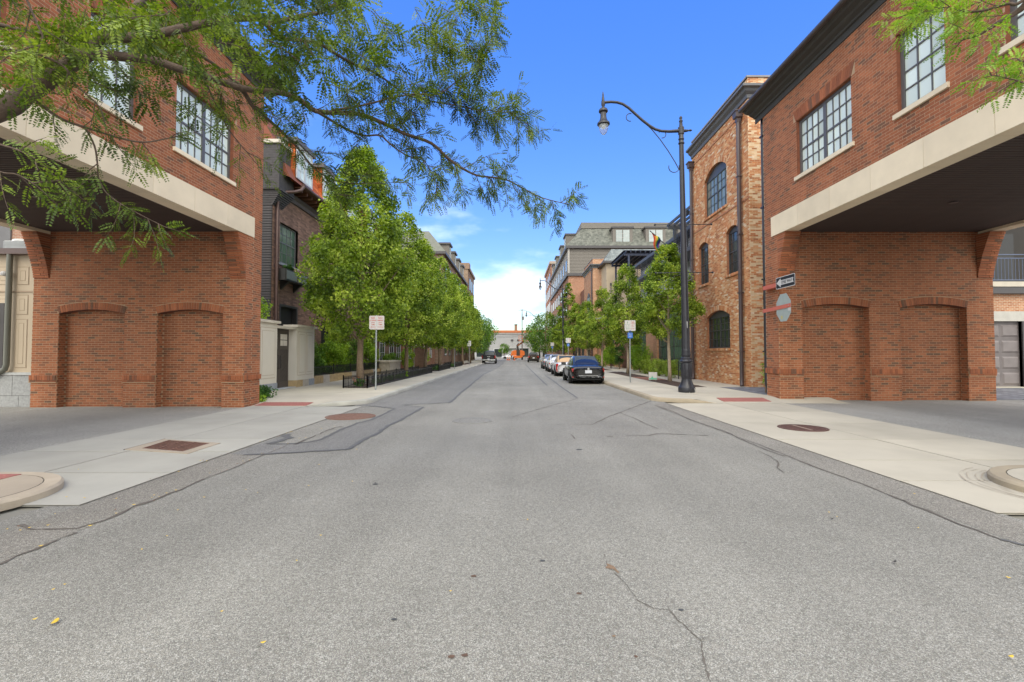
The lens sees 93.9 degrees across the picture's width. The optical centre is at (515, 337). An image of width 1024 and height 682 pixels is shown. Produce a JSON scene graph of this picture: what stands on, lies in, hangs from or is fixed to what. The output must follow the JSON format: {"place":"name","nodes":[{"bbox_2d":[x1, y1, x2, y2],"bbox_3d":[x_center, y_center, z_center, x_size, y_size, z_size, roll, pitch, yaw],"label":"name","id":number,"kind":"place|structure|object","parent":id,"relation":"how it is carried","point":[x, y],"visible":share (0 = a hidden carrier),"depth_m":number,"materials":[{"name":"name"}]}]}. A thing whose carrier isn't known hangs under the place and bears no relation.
{"place":"outdoors","nodes":[
{"label":"outdoors","id":0,"kind":"place"},
{"bbox_2d":[0,248,33,406],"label":"cream house","id":1,"kind":"structure","parent":0,"point":[16,294],"depth_m":14.33,"materials":[{"name":"beige paint"}]},
{"bbox_2d":[0,303,4,367],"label":"door","id":2,"kind":"structure","parent":1,"relation":"in","point":[2,305],"depth_m":14.34,"materials":[{"name":"beige glass"}]},
{"bbox_2d":[3,239,25,247],"bbox_3d":[-15.750,-2.930,15.500,0.840,0.430,0.840,0,-2,0],"label":"condenser unit","id":3,"kind":"object","parent":1,"relation":"on","point":[16,243],"visible":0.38,"depth_m":15.08,"materials":[{"name":"white metal"}]},
{"bbox_2d":[252,359,490,406],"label":"pavement","id":4,"kind":"structure","parent":0,"point":[334,393],"depth_m":18.68,"materials":[{"name":"concrete"}]},
{"bbox_2d":[259,384,277,398],"bbox_3d":[-8.539,1.793,15.655,1.362,0.656,1.218,0,-2,0],"label":"creeper","id":5,"kind":"object","parent":4,"relation":"on","point":[266,390],"visible":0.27,"depth_m":15.67,"materials":[{"name":"green plant"}]},
{"bbox_2d":[259,319,280,390],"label":"garden wall pier","id":6,"kind":"structure","parent":4,"relation":"on","point":[268,350],"depth_m":18.25,"materials":[{"name":"beige stone"}]},
{"bbox_2d":[254,402,312,405],"bbox_3d":[-7.075,2.024,14.644,1.550,0.074,0.560,0,-2,0],"label":"tactile plate","id":7,"kind":"object","parent":4,"relation":"on","point":[284,404],"visible":1,"depth_m":14.52,"materials":[{"name":"concrete"}]},
{"bbox_2d":[283,325,317,386],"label":"garden wall pier","id":8,"kind":"structure","parent":4,"relation":"on","point":[301,358],"depth_m":21.07,"materials":[{"name":"stone"}]},
{"bbox_2d":[314,369,380,383],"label":"stone wall","id":9,"kind":"structure","parent":4,"relation":"on","point":[323,378],"depth_m":25.02,"materials":[{"name":"beige stone"}]},
{"bbox_2d":[314,362,377,375],"bbox_3d":[-9.570,1.759,29.059,0.044,0.550,13.044,0,-2,0],"label":"iron fence","id":10,"kind":"object","parent":9,"relation":"on","point":[317,369],"visible":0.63,"depth_m":25.98,"materials":[{"name":"black metal"}]},
{"bbox_2d":[294,144,420,384],"bbox_3d":[-6.988,-3.351,21.514,5.527,11.007,5.147,0,-2,0],"label":"maple tree","id":11,"kind":"object","parent":4,"relation":"on","point":[326,301],"visible":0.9,"depth_m":20.62,"materials":[{"name":"green plant"}]},
{"bbox_2d":[369,315,383,389],"bbox_3d":[-5.530,0.579,19.054,0.600,2.980,0.078,0,-2,0],"label":"parking sign","id":12,"kind":"object","parent":4,"relation":"on","point":[376,322],"visible":1,"depth_m":19.05,"materials":[{"name":"metal"}]},
{"bbox_2d":[367,360,400,373],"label":"stone bench wall","id":13,"kind":"structure","parent":4,"relation":"on","point":[389,365],"depth_m":33.47,"materials":[{"name":"beige stone"}]},
{"bbox_2d":[343,365,431,387],"bbox_3d":[-6.700,2.083,27.773,1.044,0.560,15.594,0,-2,0],"label":"iron fence","id":14,"kind":"object","parent":4,"relation":"on","point":[420,371],"visible":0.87,"depth_m":23.91,"materials":[{"name":"black metal"}]},
{"bbox_2d":[370,210,444,370],"bbox_3d":[-6.685,-2.759,29.313,4.680,10.310,4.951,0,-2,-7],"label":"maple tree","id":15,"kind":"object","parent":4,"relation":"on","point":[424,314],"visible":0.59,"depth_m":28.68,"materials":[{"name":"green plant"}]},
{"bbox_2d":[414,346,424,367],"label":"brick pier","id":16,"kind":"structure","parent":4,"relation":"on","point":[419,356],"depth_m":46.46,"materials":[{"name":"brown brick"}]},
{"bbox_2d":[398,243,457,372],"bbox_3d":[-6.675,-2.286,36.162,4.704,9.795,4.446,0,-2,-15],"label":"maple tree","id":17,"kind":"object","parent":4,"relation":"on","point":[439,337],"visible":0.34,"depth_m":35.66,"materials":[{"name":"green plant"}]},
{"bbox_2d":[430,255,466,364],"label":"maple tree","id":18,"kind":"object","parent":4,"relation":"on","point":[454,338],"visible":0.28,"depth_m":42.72,"materials":[{"name":"green plant"}]},
{"bbox_2d":[442,273,476,362],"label":"maple tree","id":19,"kind":"object","parent":4,"relation":"on","point":[465,306],"visible":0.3,"depth_m":51.32,"materials":[{"name":"green plant"}]},
{"bbox_2d":[449,284,481,363],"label":"maple tree","id":20,"kind":"object","parent":4,"relation":"on","point":[473,339],"visible":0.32,"depth_m":60.90,"materials":[{"name":"green plant"}]},
{"bbox_2d":[461,295,483,362],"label":"maple tree","id":21,"kind":"object","parent":4,"relation":"on","point":[479,329],"visible":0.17,"depth_m":70.54,"materials":[{"name":"green plant"}]},
{"bbox_2d":[458,316,492,361],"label":"broad tree","id":22,"kind":"object","parent":4,"relation":"on","point":[488,332],"visible":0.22,"depth_m":81.92,"materials":[{"name":"green plant"}]},
{"bbox_2d":[465,310,499,360],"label":"broad tree","id":23,"kind":"object","parent":4,"relation":"on","point":[487,323],"visible":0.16,"depth_m":91.81,"materials":[{"name":"green plant"}]},
{"bbox_2d":[460,263,474,359],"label":"brick building","id":24,"kind":"structure","parent":0,"point":[469,277],"depth_m":95.75,"materials":[{"name":"brown brick"}]},
{"bbox_2d":[475,330,544,357],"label":"warehouse","id":25,"kind":"structure","parent":0,"point":[513,340],"depth_m":144.98,"materials":[{"name":"beige concrete"}]},
{"bbox_2d":[0,359,1023,681],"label":"road","id":26,"kind":"structure","parent":0,"point":[544,525],"depth_m":3.67,"materials":[{"name":"grey asphalt"}]},
{"bbox_2d":[325,413,375,419],"bbox_3d":[-4.135,1.969,11.985,1.210,0.017,1.210,0,-2,0],"label":"manhole cover","id":27,"kind":"object","parent":26,"relation":"on","point":[351,416],"visible":1,"depth_m":11.92,"materials":[{"name":"brown metal"}]},
{"bbox_2d":[482,351,497,363],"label":"pickup truck","id":28,"kind":"object","parent":26,"relation":"on","point":[489,356],"visible":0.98,"depth_m":69.75,"materials":[{"name":"black paint"}]},
{"bbox_2d":[512,338,525,359],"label":"boom lift","id":29,"kind":"object","parent":26,"relation":"on","point":[517,353],"visible":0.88,"depth_m":111.73,"materials":[{"name":"metal"}]},
{"bbox_2d":[544,355,557,371],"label":"parked car","id":30,"kind":"object","parent":26,"relation":"on","point":[548,363],"visible":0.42,"depth_m":40.42,"materials":[{"name":"white paint"}]},
{"bbox_2d":[550,355,573,375],"bbox_3d":[3.620,1.957,34.565,2.200,1.459,4.642,0,-2,0],"label":"parked car","id":31,"kind":"object","parent":26,"relation":"on","point":[557,367],"visible":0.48,"depth_m":33.10,"materials":[{"name":"white paint"}]},
{"bbox_2d":[561,356,603,382],"bbox_3d":[3.720,1.707,26.619,2.200,1.459,4.642,0,-2,0],"label":"parked car","id":32,"kind":"object","parent":26,"relation":"on","point":[582,368],"visible":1,"depth_m":24.61,"materials":[{"name":"black paint"}]},
{"bbox_2d":[0,399,1023,520],"bbox_3d":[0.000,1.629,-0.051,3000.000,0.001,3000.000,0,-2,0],"label":"ground","id":33,"kind":"structure","parent":0,"point":[10,513],"depth_m":4.88,"materials":[{"name":"grey concrete"}]},
{"bbox_2d":[0,226,22,247],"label":"brick building","id":34,"kind":"structure","parent":33,"relation":"on","point":[7,234],"depth_m":22.10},
{"bbox_2d":[0,472,63,511],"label":"pavement corner","id":35,"kind":"object","parent":33,"relation":"on","point":[22,489],"visible":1,"depth_m":5.37,"materials":[{"name":"concrete"}]},
{"bbox_2d":[0,0,587,272],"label":"locust tree","id":36,"kind":"object","parent":35,"relation":"on","point":[26,93],"visible":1,"depth_m":4.36,"materials":[{"name":"green plant"}]},
{"bbox_2d":[0,407,237,455],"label":"alley","id":37,"kind":"structure","parent":33,"relation":"on","point":[22,429],"depth_m":11.14,"materials":[{"name":"concrete"}]},
{"bbox_2d":[0,0,288,407],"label":"bridge building","id":38,"kind":"structure","parent":33,"relation":"on","point":[143,330],"depth_m":14.04,"materials":[{"name":"brick"}]},
{"bbox_2d":[88,10,134,118],"bbox_3d":[-8.065,-5.354,9.498,0.050,1.700,1.150,0,-2,0],"label":"window","id":39,"kind":"structure","parent":38,"relation":"in","point":[108,102],"depth_m":9.63,"materials":[{"name":"clear glass"}]},
{"bbox_2d":[176,82,230,178],"bbox_3d":[-8.065,-5.255,12.336,0.050,1.680,2.270,0,-2,0],"label":"window","id":40,"kind":"structure","parent":38,"relation":"in","point":[206,156],"depth_m":12.32,"materials":[{"name":"white glass"}]},
{"bbox_2d":[0,406,360,506],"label":"apron","id":41,"kind":"object","parent":33,"relation":"on","point":[93,468],"visible":0.87,"depth_m":7.71,"materials":[{"name":"grey concrete"}]},
{"bbox_2d":[123,439,219,453],"bbox_3d":[-5.811,1.842,8.167,1.581,0.020,0.954,0,-2,13],"label":"manhole cover","id":42,"kind":"object","parent":41,"relation":"on","point":[175,446],"visible":1,"depth_m":8.07,"materials":[{"name":"metal"}]},
{"bbox_2d":[261,121,400,374],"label":"brick house","id":43,"kind":"structure","parent":33,"relation":"on","point":[298,218],"depth_m":23.15,"materials":[{"name":"brown brick"}]},
{"bbox_2d":[280,223,295,267],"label":"window","id":44,"kind":"structure","parent":43,"relation":"in","point":[287,236],"depth_m":23.36,"materials":[{"name":"green glass"}]},
{"bbox_2d":[274,186,304,324],"bbox_3d":[-10.435,-2.628,22.146,0.287,9.244,1.312,-2,-2,41],"label":"downspout","id":45,"kind":"object","parent":43,"relation":"attached to","point":[302,188],"visible":0.7,"depth_m":21.74,"materials":[{"name":"brown metal"}]},
{"bbox_2d":[278,268,307,292],"bbox_3d":[-10.735,-2.692,23.046,0.490,0.930,2.400,0,-2,0],"label":"window box","id":46,"kind":"object","parent":43,"relation":"attached to","point":[286,276],"visible":0.74,"depth_m":22.32,"materials":[{"name":"grey metal"}]},
{"bbox_2d":[296,143,312,189],"bbox_3d":[-10.305,-8.345,23.374,0.050,1.650,1.740,0,-2,0],"label":"window","id":47,"kind":"structure","parent":43,"relation":"in","point":[301,175],"depth_m":23.29,"materials":[{"name":"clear glass"}]},
{"bbox_2d":[401,276,434,367],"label":"brick house","id":48,"kind":"structure","parent":33,"relation":"on","point":[431,355],"depth_m":59.38,"materials":[{"name":"brown brick"}]},
{"bbox_2d":[402,231,467,363],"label":"terrace block","id":49,"kind":"structure","parent":33,"relation":"on","point":[441,249],"depth_m":70.69,"materials":[{"name":"grey brick"}]},
{"bbox_2d":[544,261,554,353],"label":"brick building","id":50,"kind":"structure","parent":33,"relation":"on","point":[548,275],"depth_m":137.49,"materials":[{"name":"brown brick"}]},
{"bbox_2d":[580,258,603,355],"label":"brick building","id":51,"kind":"structure","parent":33,"relation":"on","point":[585,293],"depth_m":62.61,"materials":[{"name":"brown brick"}]},
{"bbox_2d":[549,222,689,354],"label":"apartment block","id":52,"kind":"structure","parent":33,"relation":"on","point":[583,245],"depth_m":86.91,"materials":[{"name":"beige"}]},
{"bbox_2d":[667,403,1023,514],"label":"apron","id":53,"kind":"object","parent":33,"relation":"on","point":[955,467],"visible":0.98,"depth_m":7.95,"materials":[{"name":"concrete"}]},
{"bbox_2d":[777,424,829,431],"bbox_3d":[6.071,1.903,10.095,0.950,0.031,0.950,0,-2,0],"label":"manhole cover","id":54,"kind":"object","parent":53,"relation":"on","point":[800,427],"visible":1,"depth_m":10.06,"materials":[{"name":"brown metal"}]},
{"bbox_2d":[785,400,1023,447],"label":"alley","id":55,"kind":"structure","parent":33,"relation":"on","point":[1000,421],"depth_m":12.41,"materials":[{"name":"concrete"}]},
{"bbox_2d":[738,0,1023,400],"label":"bridge building","id":56,"kind":"structure","parent":55,"relation":"on","point":[893,195],"depth_m":15.02,"materials":[{"name":"brick"}]},
{"bbox_2d":[759,118,766,388],"bbox_3d":[9.087,-3.197,17.229,0.613,10.526,0.439,0,-2,0],"label":"downspout","id":57,"kind":"object","parent":56,"relation":"attached to","point":[763,243],"visible":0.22,"depth_m":17.19,"materials":[{"name":"black metal"}]},
{"bbox_2d":[763,293,790,321],"bbox_3d":[8.606,-0.964,15.796,0.042,0.890,1.684,0,-2,0],"label":"stop sign","id":58,"kind":"object","parent":56,"relation":"attached to","point":[782,308],"visible":1,"depth_m":15.41,"materials":[{"name":"metal"}]},
{"bbox_2d":[763,273,794,289],"bbox_3d":[8.705,-1.788,15.694,0.190,0.380,1.940,0,-2,0],"label":"one way sign","id":59,"kind":"object","parent":56,"relation":"attached to","point":[785,281],"visible":1,"depth_m":15.36,"materials":[{"name":"white metal"}]},
{"bbox_2d":[799,80,851,173],"bbox_3d":[8.915,-5.947,13.729,0.050,1.750,2.430,0,-2,0],"label":"window","id":60,"kind":"structure","parent":56,"relation":"in","point":[827,128],"depth_m":13.67,"materials":[{"name":"white glass"}]},
{"bbox_2d":[900,5,945,109],"bbox_3d":[8.915,-6.086,10.411,0.050,1.820,1.230,0,-2,0],"label":"window","id":61,"kind":"structure","parent":56,"relation":"in","point":[918,78],"depth_m":10.50,"materials":[{"name":"white glass"}]},
{"bbox_2d":[1010,0,1023,40],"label":"window","id":62,"kind":"structure","parent":56,"relation":"in","point":[1018,20],"depth_m":8.49,"materials":[{"name":"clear glass"}]},
{"bbox_2d":[987,465,1023,492],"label":"pavement corner","id":63,"kind":"object","parent":33,"relation":"on","point":[1010,476],"visible":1,"depth_m":5.85,"materials":[{"name":"concrete"}]},
{"bbox_2d":[869,0,1023,113],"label":"locust tree","id":64,"kind":"object","parent":63,"relation":"on","point":[930,6],"visible":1,"depth_m":4.31,"materials":[{"name":"green plant"}]},
{"bbox_2d":[993,226,1023,387],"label":"garage building","id":65,"kind":"structure","parent":33,"relation":"on","point":[1008,299],"depth_m":21.88,"materials":[{"name":"brown brick"}]},
{"bbox_2d":[993,234,1014,279],"bbox_3d":[24.250,-3.895,24.094,1.700,2.700,0.080,0,-2,0],"label":"door","id":66,"kind":"structure","parent":65,"relation":"in","point":[1007,246],"depth_m":24.06,"materials":[{"name":"grey metal"}]},
{"bbox_2d":[994,321,1019,386],"bbox_3d":[21.750,0.739,21.928,2.700,3.000,0.120,0,-2,0],"label":"garage door","id":67,"kind":"structure","parent":65,"relation":"in","point":[1007,362],"depth_m":21.88,"materials":[{"name":"white metal"}]},
{"bbox_2d":[993,254,1023,280],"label":"railing","id":68,"kind":"object","parent":65,"relation":"on","point":[1008,267],"visible":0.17,"depth_m":21.86,"materials":[{"name":"grey metal"}]},
{"bbox_2d":[996,388,1023,399],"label":"paver yard","id":69,"kind":"structure","parent":33,"relation":"on","point":[1009,393],"depth_m":18.54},
{"bbox_2d":[213,0,838,329],"label":"sky","id":70,"kind":"structure","parent":0,"point":[666,60],"materials":[{"name":"blue"}]},
{"bbox_2d":[596,225,690,374],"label":"storefront building","id":71,"kind":"structure","parent":0,"point":[658,348],"depth_m":35.58,"materials":[{"name":"brick"}]},
{"bbox_2d":[597,249,655,305],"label":"stucco penthouse","id":72,"kind":"object","parent":71,"relation":"on","point":[607,272],"visible":0.13,"depth_m":58.80,"materials":[{"name":"beige paint"}]},
{"bbox_2d":[611,250,654,303],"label":"pergola","id":73,"kind":"object","parent":71,"relation":"on","point":[629,256],"visible":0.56,"depth_m":53.18,"materials":[{"name":"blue metal"}]},
{"bbox_2d":[629,229,689,280],"bbox_3d":[10.450,-5.792,35.750,0.056,1.024,16.550,0,-2,0],"label":"railing","id":74,"kind":"object","parent":71,"relation":"on","point":[637,267],"visible":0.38,"depth_m":36.55,"materials":[{"name":"black metal"}]},
{"bbox_2d":[659,309,689,371],"bbox_3d":[10.698,0.163,32.261,0.056,4.200,6.600,0,-2,0],"label":"window","id":75,"kind":"structure","parent":71,"relation":"in","point":[675,344],"depth_m":32.56,"materials":[{"name":"glass"}]},
{"bbox_2d":[667,205,689,247],"bbox_3d":[11.467,-6.630,30.523,2.335,2.370,4.300,0,-2,0],"label":"pergola","id":76,"kind":"object","parent":71,"relation":"on","point":[674,227],"visible":0.23,"depth_m":32.11,"materials":[{"name":"black metal"}]},
{"bbox_2d":[539,359,845,402],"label":"pavement","id":77,"kind":"structure","parent":0,"point":[665,390],"depth_m":18.69,"materials":[{"name":"concrete"}]},
{"bbox_2d":[521,311,559,354],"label":"broad tree","id":78,"kind":"object","parent":77,"relation":"on","point":[536,346],"visible":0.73,"depth_m":93.92,"materials":[{"name":"green plant"}]},
{"bbox_2d":[527,318,557,353],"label":"broad tree","id":79,"kind":"object","parent":77,"relation":"on","point":[551,322],"visible":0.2,"depth_m":105.32,"materials":[{"name":"green plant"}]},
{"bbox_2d":[539,279,564,354],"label":"street lamp","id":80,"kind":"object","parent":77,"relation":"on","point":[563,349],"visible":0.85,"depth_m":63.05,"materials":[{"name":"black metal"}]},
{"bbox_2d":[549,318,571,354],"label":"street tree","id":81,"kind":"object","parent":77,"relation":"on","point":[554,338],"visible":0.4,"depth_m":80.48,"materials":[{"name":"green plant"}]},
{"bbox_2d":[555,283,577,354],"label":"street tree","id":82,"kind":"object","parent":77,"relation":"on","point":[566,304],"visible":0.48,"depth_m":71.36,"materials":[{"name":"green plant"}]},
{"bbox_2d":[561,303,588,355],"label":"street tree","id":83,"kind":"object","parent":77,"relation":"on","point":[569,329],"visible":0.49,"depth_m":60.73,"materials":[{"name":"green plant"}]},
{"bbox_2d":[573,299,599,355],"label":"street tree","id":84,"kind":"object","parent":77,"relation":"on","point":[578,329],"visible":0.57,"depth_m":52.18,"materials":[{"name":"green plant"}]},
{"bbox_2d":[583,286,621,365],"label":"street tree","id":85,"kind":"object","parent":77,"relation":"on","point":[595,325],"visible":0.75,"depth_m":43.28,"materials":[{"name":"green plant"}]},
{"bbox_2d":[603,343,616,367],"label":"shrub","id":86,"kind":"object","parent":77,"relation":"on","point":[609,358],"visible":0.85,"depth_m":46.45,"materials":[{"name":"green plant"}]},
{"bbox_2d":[614,338,625,368],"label":"evergreen shrub","id":87,"kind":"object","parent":77,"relation":"on","point":[619,350],"visible":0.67,"depth_m":43.42,"materials":[{"name":"green plant"}]},
{"bbox_2d":[601,263,648,372],"bbox_3d":[7.942,-1.431,34.036,3.563,7.950,3.209,1,-2,-29],"label":"street tree","id":88,"kind":"object","parent":77,"relation":"on","point":[631,293],"visible":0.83,"depth_m":33.66,"materials":[{"name":"green plant"}]},
{"bbox_2d":[625,320,635,382],"bbox_3d":[5.700,0.668,23.741,0.540,3.095,0.140,0,-2,0],"label":"parking sign","id":89,"kind":"object","parent":77,"relation":"on","point":[630,326],"visible":1,"depth_m":23.75,"materials":[{"name":"metal"}]},
{"bbox_2d":[631,343,652,371],"bbox_3d":[9.468,1.417,36.166,1.864,2.374,3.560,0,-2,0],"label":"shrub","id":90,"kind":"object","parent":77,"relation":"on","point":[638,355],"visible":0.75,"depth_m":35.79,"materials":[{"name":"green plant"}]},
{"bbox_2d":[597,93,713,392],"bbox_3d":[5.317,-3.692,18.072,4.300,11.480,0.625,-1,-2,0],"label":"street lamp","id":91,"kind":"object","parent":77,"relation":"on","point":[686,385],"visible":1,"depth_m":18.01,"materials":[{"name":"black metal"}]},
{"bbox_2d":[639,358,680,377],"bbox_3d":[9.254,1.894,30.846,1.053,1.230,7.326,0,-2,0],"label":"hedge","id":92,"kind":"object","parent":77,"relation":"on","point":[661,365],"visible":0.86,"depth_m":30.22,"materials":[{"name":"green plant"}]},
{"bbox_2d":[633,242,705,381],"bbox_3d":[7.766,-1.340,24.510,3.650,7.170,3.586,1,-2,-29],"label":"street tree","id":93,"kind":"object","parent":77,"relation":"on","point":[652,311],"visible":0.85,"depth_m":24.03,"materials":[{"name":"green plant"}]},
{"bbox_2d":[686,75,769,386],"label":"brick building","id":94,"kind":"structure","parent":77,"relation":"on","point":[711,150],"depth_m":22.75,"materials":[{"name":"brown brick"}]},
{"bbox_2d":[685,161,694,378],"bbox_3d":[9.950,-3.804,26.933,0.439,12.303,0.439,0,-2,0],"label":"downspout","id":95,"kind":"object","parent":94,"relation":"attached to","point":[689,165],"visible":0.81,"depth_m":26.92,"materials":[{"name":"black metal"}]},
{"bbox_2d":[701,243,708,284],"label":"window","id":96,"kind":"structure","parent":94,"relation":"in","point":[704,251],"depth_m":25.84,"materials":[{"name":"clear glass"}]},
{"bbox_2d":[707,162,726,216],"bbox_3d":[10.236,-7.559,24.174,0.051,2.430,2.650,0,-2,0],"label":"window","id":97,"kind":"structure","parent":94,"relation":"in","point":[716,183],"depth_m":24.17,"materials":[{"name":"clear glass"}]},
{"bbox_2d":[709,310,729,347],"bbox_3d":[10.236,-0.432,23.825,0.052,1.880,2.700,0,-2,0],"label":"window","id":98,"kind":"structure","parent":94,"relation":"in","point":[719,322],"depth_m":23.93,"materials":[{"name":"clear glass"}]},
{"bbox_2d":[729,226,737,273],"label":"window","id":99,"kind":"structure","parent":94,"relation":"in","point":[733,239],"depth_m":22.41,"materials":[{"name":"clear glass"}]},
{"bbox_2d":[731,109,744,386],"bbox_3d":[9.950,-3.988,21.186,0.439,12.297,0.439,0,-2,0],"label":"downspout","id":100,"kind":"object","parent":94,"relation":"attached to","point":[736,116],"visible":0.93,"depth_m":21.14,"materials":[{"name":"black metal"}]},
{"bbox_2d":[717,398,770,401],"bbox_3d":[7.525,2.042,15.769,1.550,0.108,0.550,0,-2,0],"label":"tactile plate","id":101,"kind":"object","parent":77,"relation":"on","point":[743,399],"visible":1,"depth_m":15.65,"materials":[{"name":"red concrete"}]},
{"bbox_2d":[722,387,766,394],"bbox_3d":[9.725,2.060,18.669,1.950,0.028,3.750,0,-2,0],"label":"paver strip","id":102,"kind":"object","parent":77,"relation":"on","point":[759,390],"visible":0.41,"depth_m":19.10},
{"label":"garden soil","id":103,"kind":"structure","parent":0,"visible":0},
{"bbox_2d":[277,325,296,389],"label":"gate","id":104,"kind":"structure","parent":103,"relation":"on","point":[282,353],"depth_m":20.08,"materials":[{"name":"grey wood"}]},
{"bbox_2d":[314,329,328,371],"bbox_3d":[-10.309,0.840,24.054,1.465,2.817,2.833,0,-2,0],"label":"shrub","id":105,"kind":"object","parent":103,"relation":"on","point":[318,359],"visible":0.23,"depth_m":24.41,"materials":[{"name":"green plant"}]},
{"bbox_2d":[319,334,351,371],"bbox_3d":[-10.186,0.829,26.889,1.712,2.945,2.954,0,-2,0],"label":"shrub","id":106,"kind":"object","parent":103,"relation":"on","point":[335,351],"visible":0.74,"depth_m":26.42,"materials":[{"name":"green plant"}]},
{"bbox_2d":[342,339,364,371],"bbox_3d":[-10.213,1.177,29.947,1.561,2.440,2.806,0,-2,0],"label":"shrub","id":107,"kind":"object","parent":103,"relation":"on","point":[353,351],"visible":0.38,"depth_m":29.30,"materials":[{"name":"green plant"}]},
{"bbox_2d":[363,340,380,366],"bbox_3d":[-10.195,1.249,32.991,1.453,2.487,2.752,-1,-2,19],"label":"shrub","id":108,"kind":"object","parent":103,"relation":"on","point":[369,353],"visible":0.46,"depth_m":32.71,"materials":[{"name":"green plant"}]},
{"bbox_2d":[399,348,414,367],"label":"shrub","id":109,"kind":"object","parent":103,"relation":"on","point":[410,361],"visible":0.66,"depth_m":42.63,"materials":[{"name":"green plant"}]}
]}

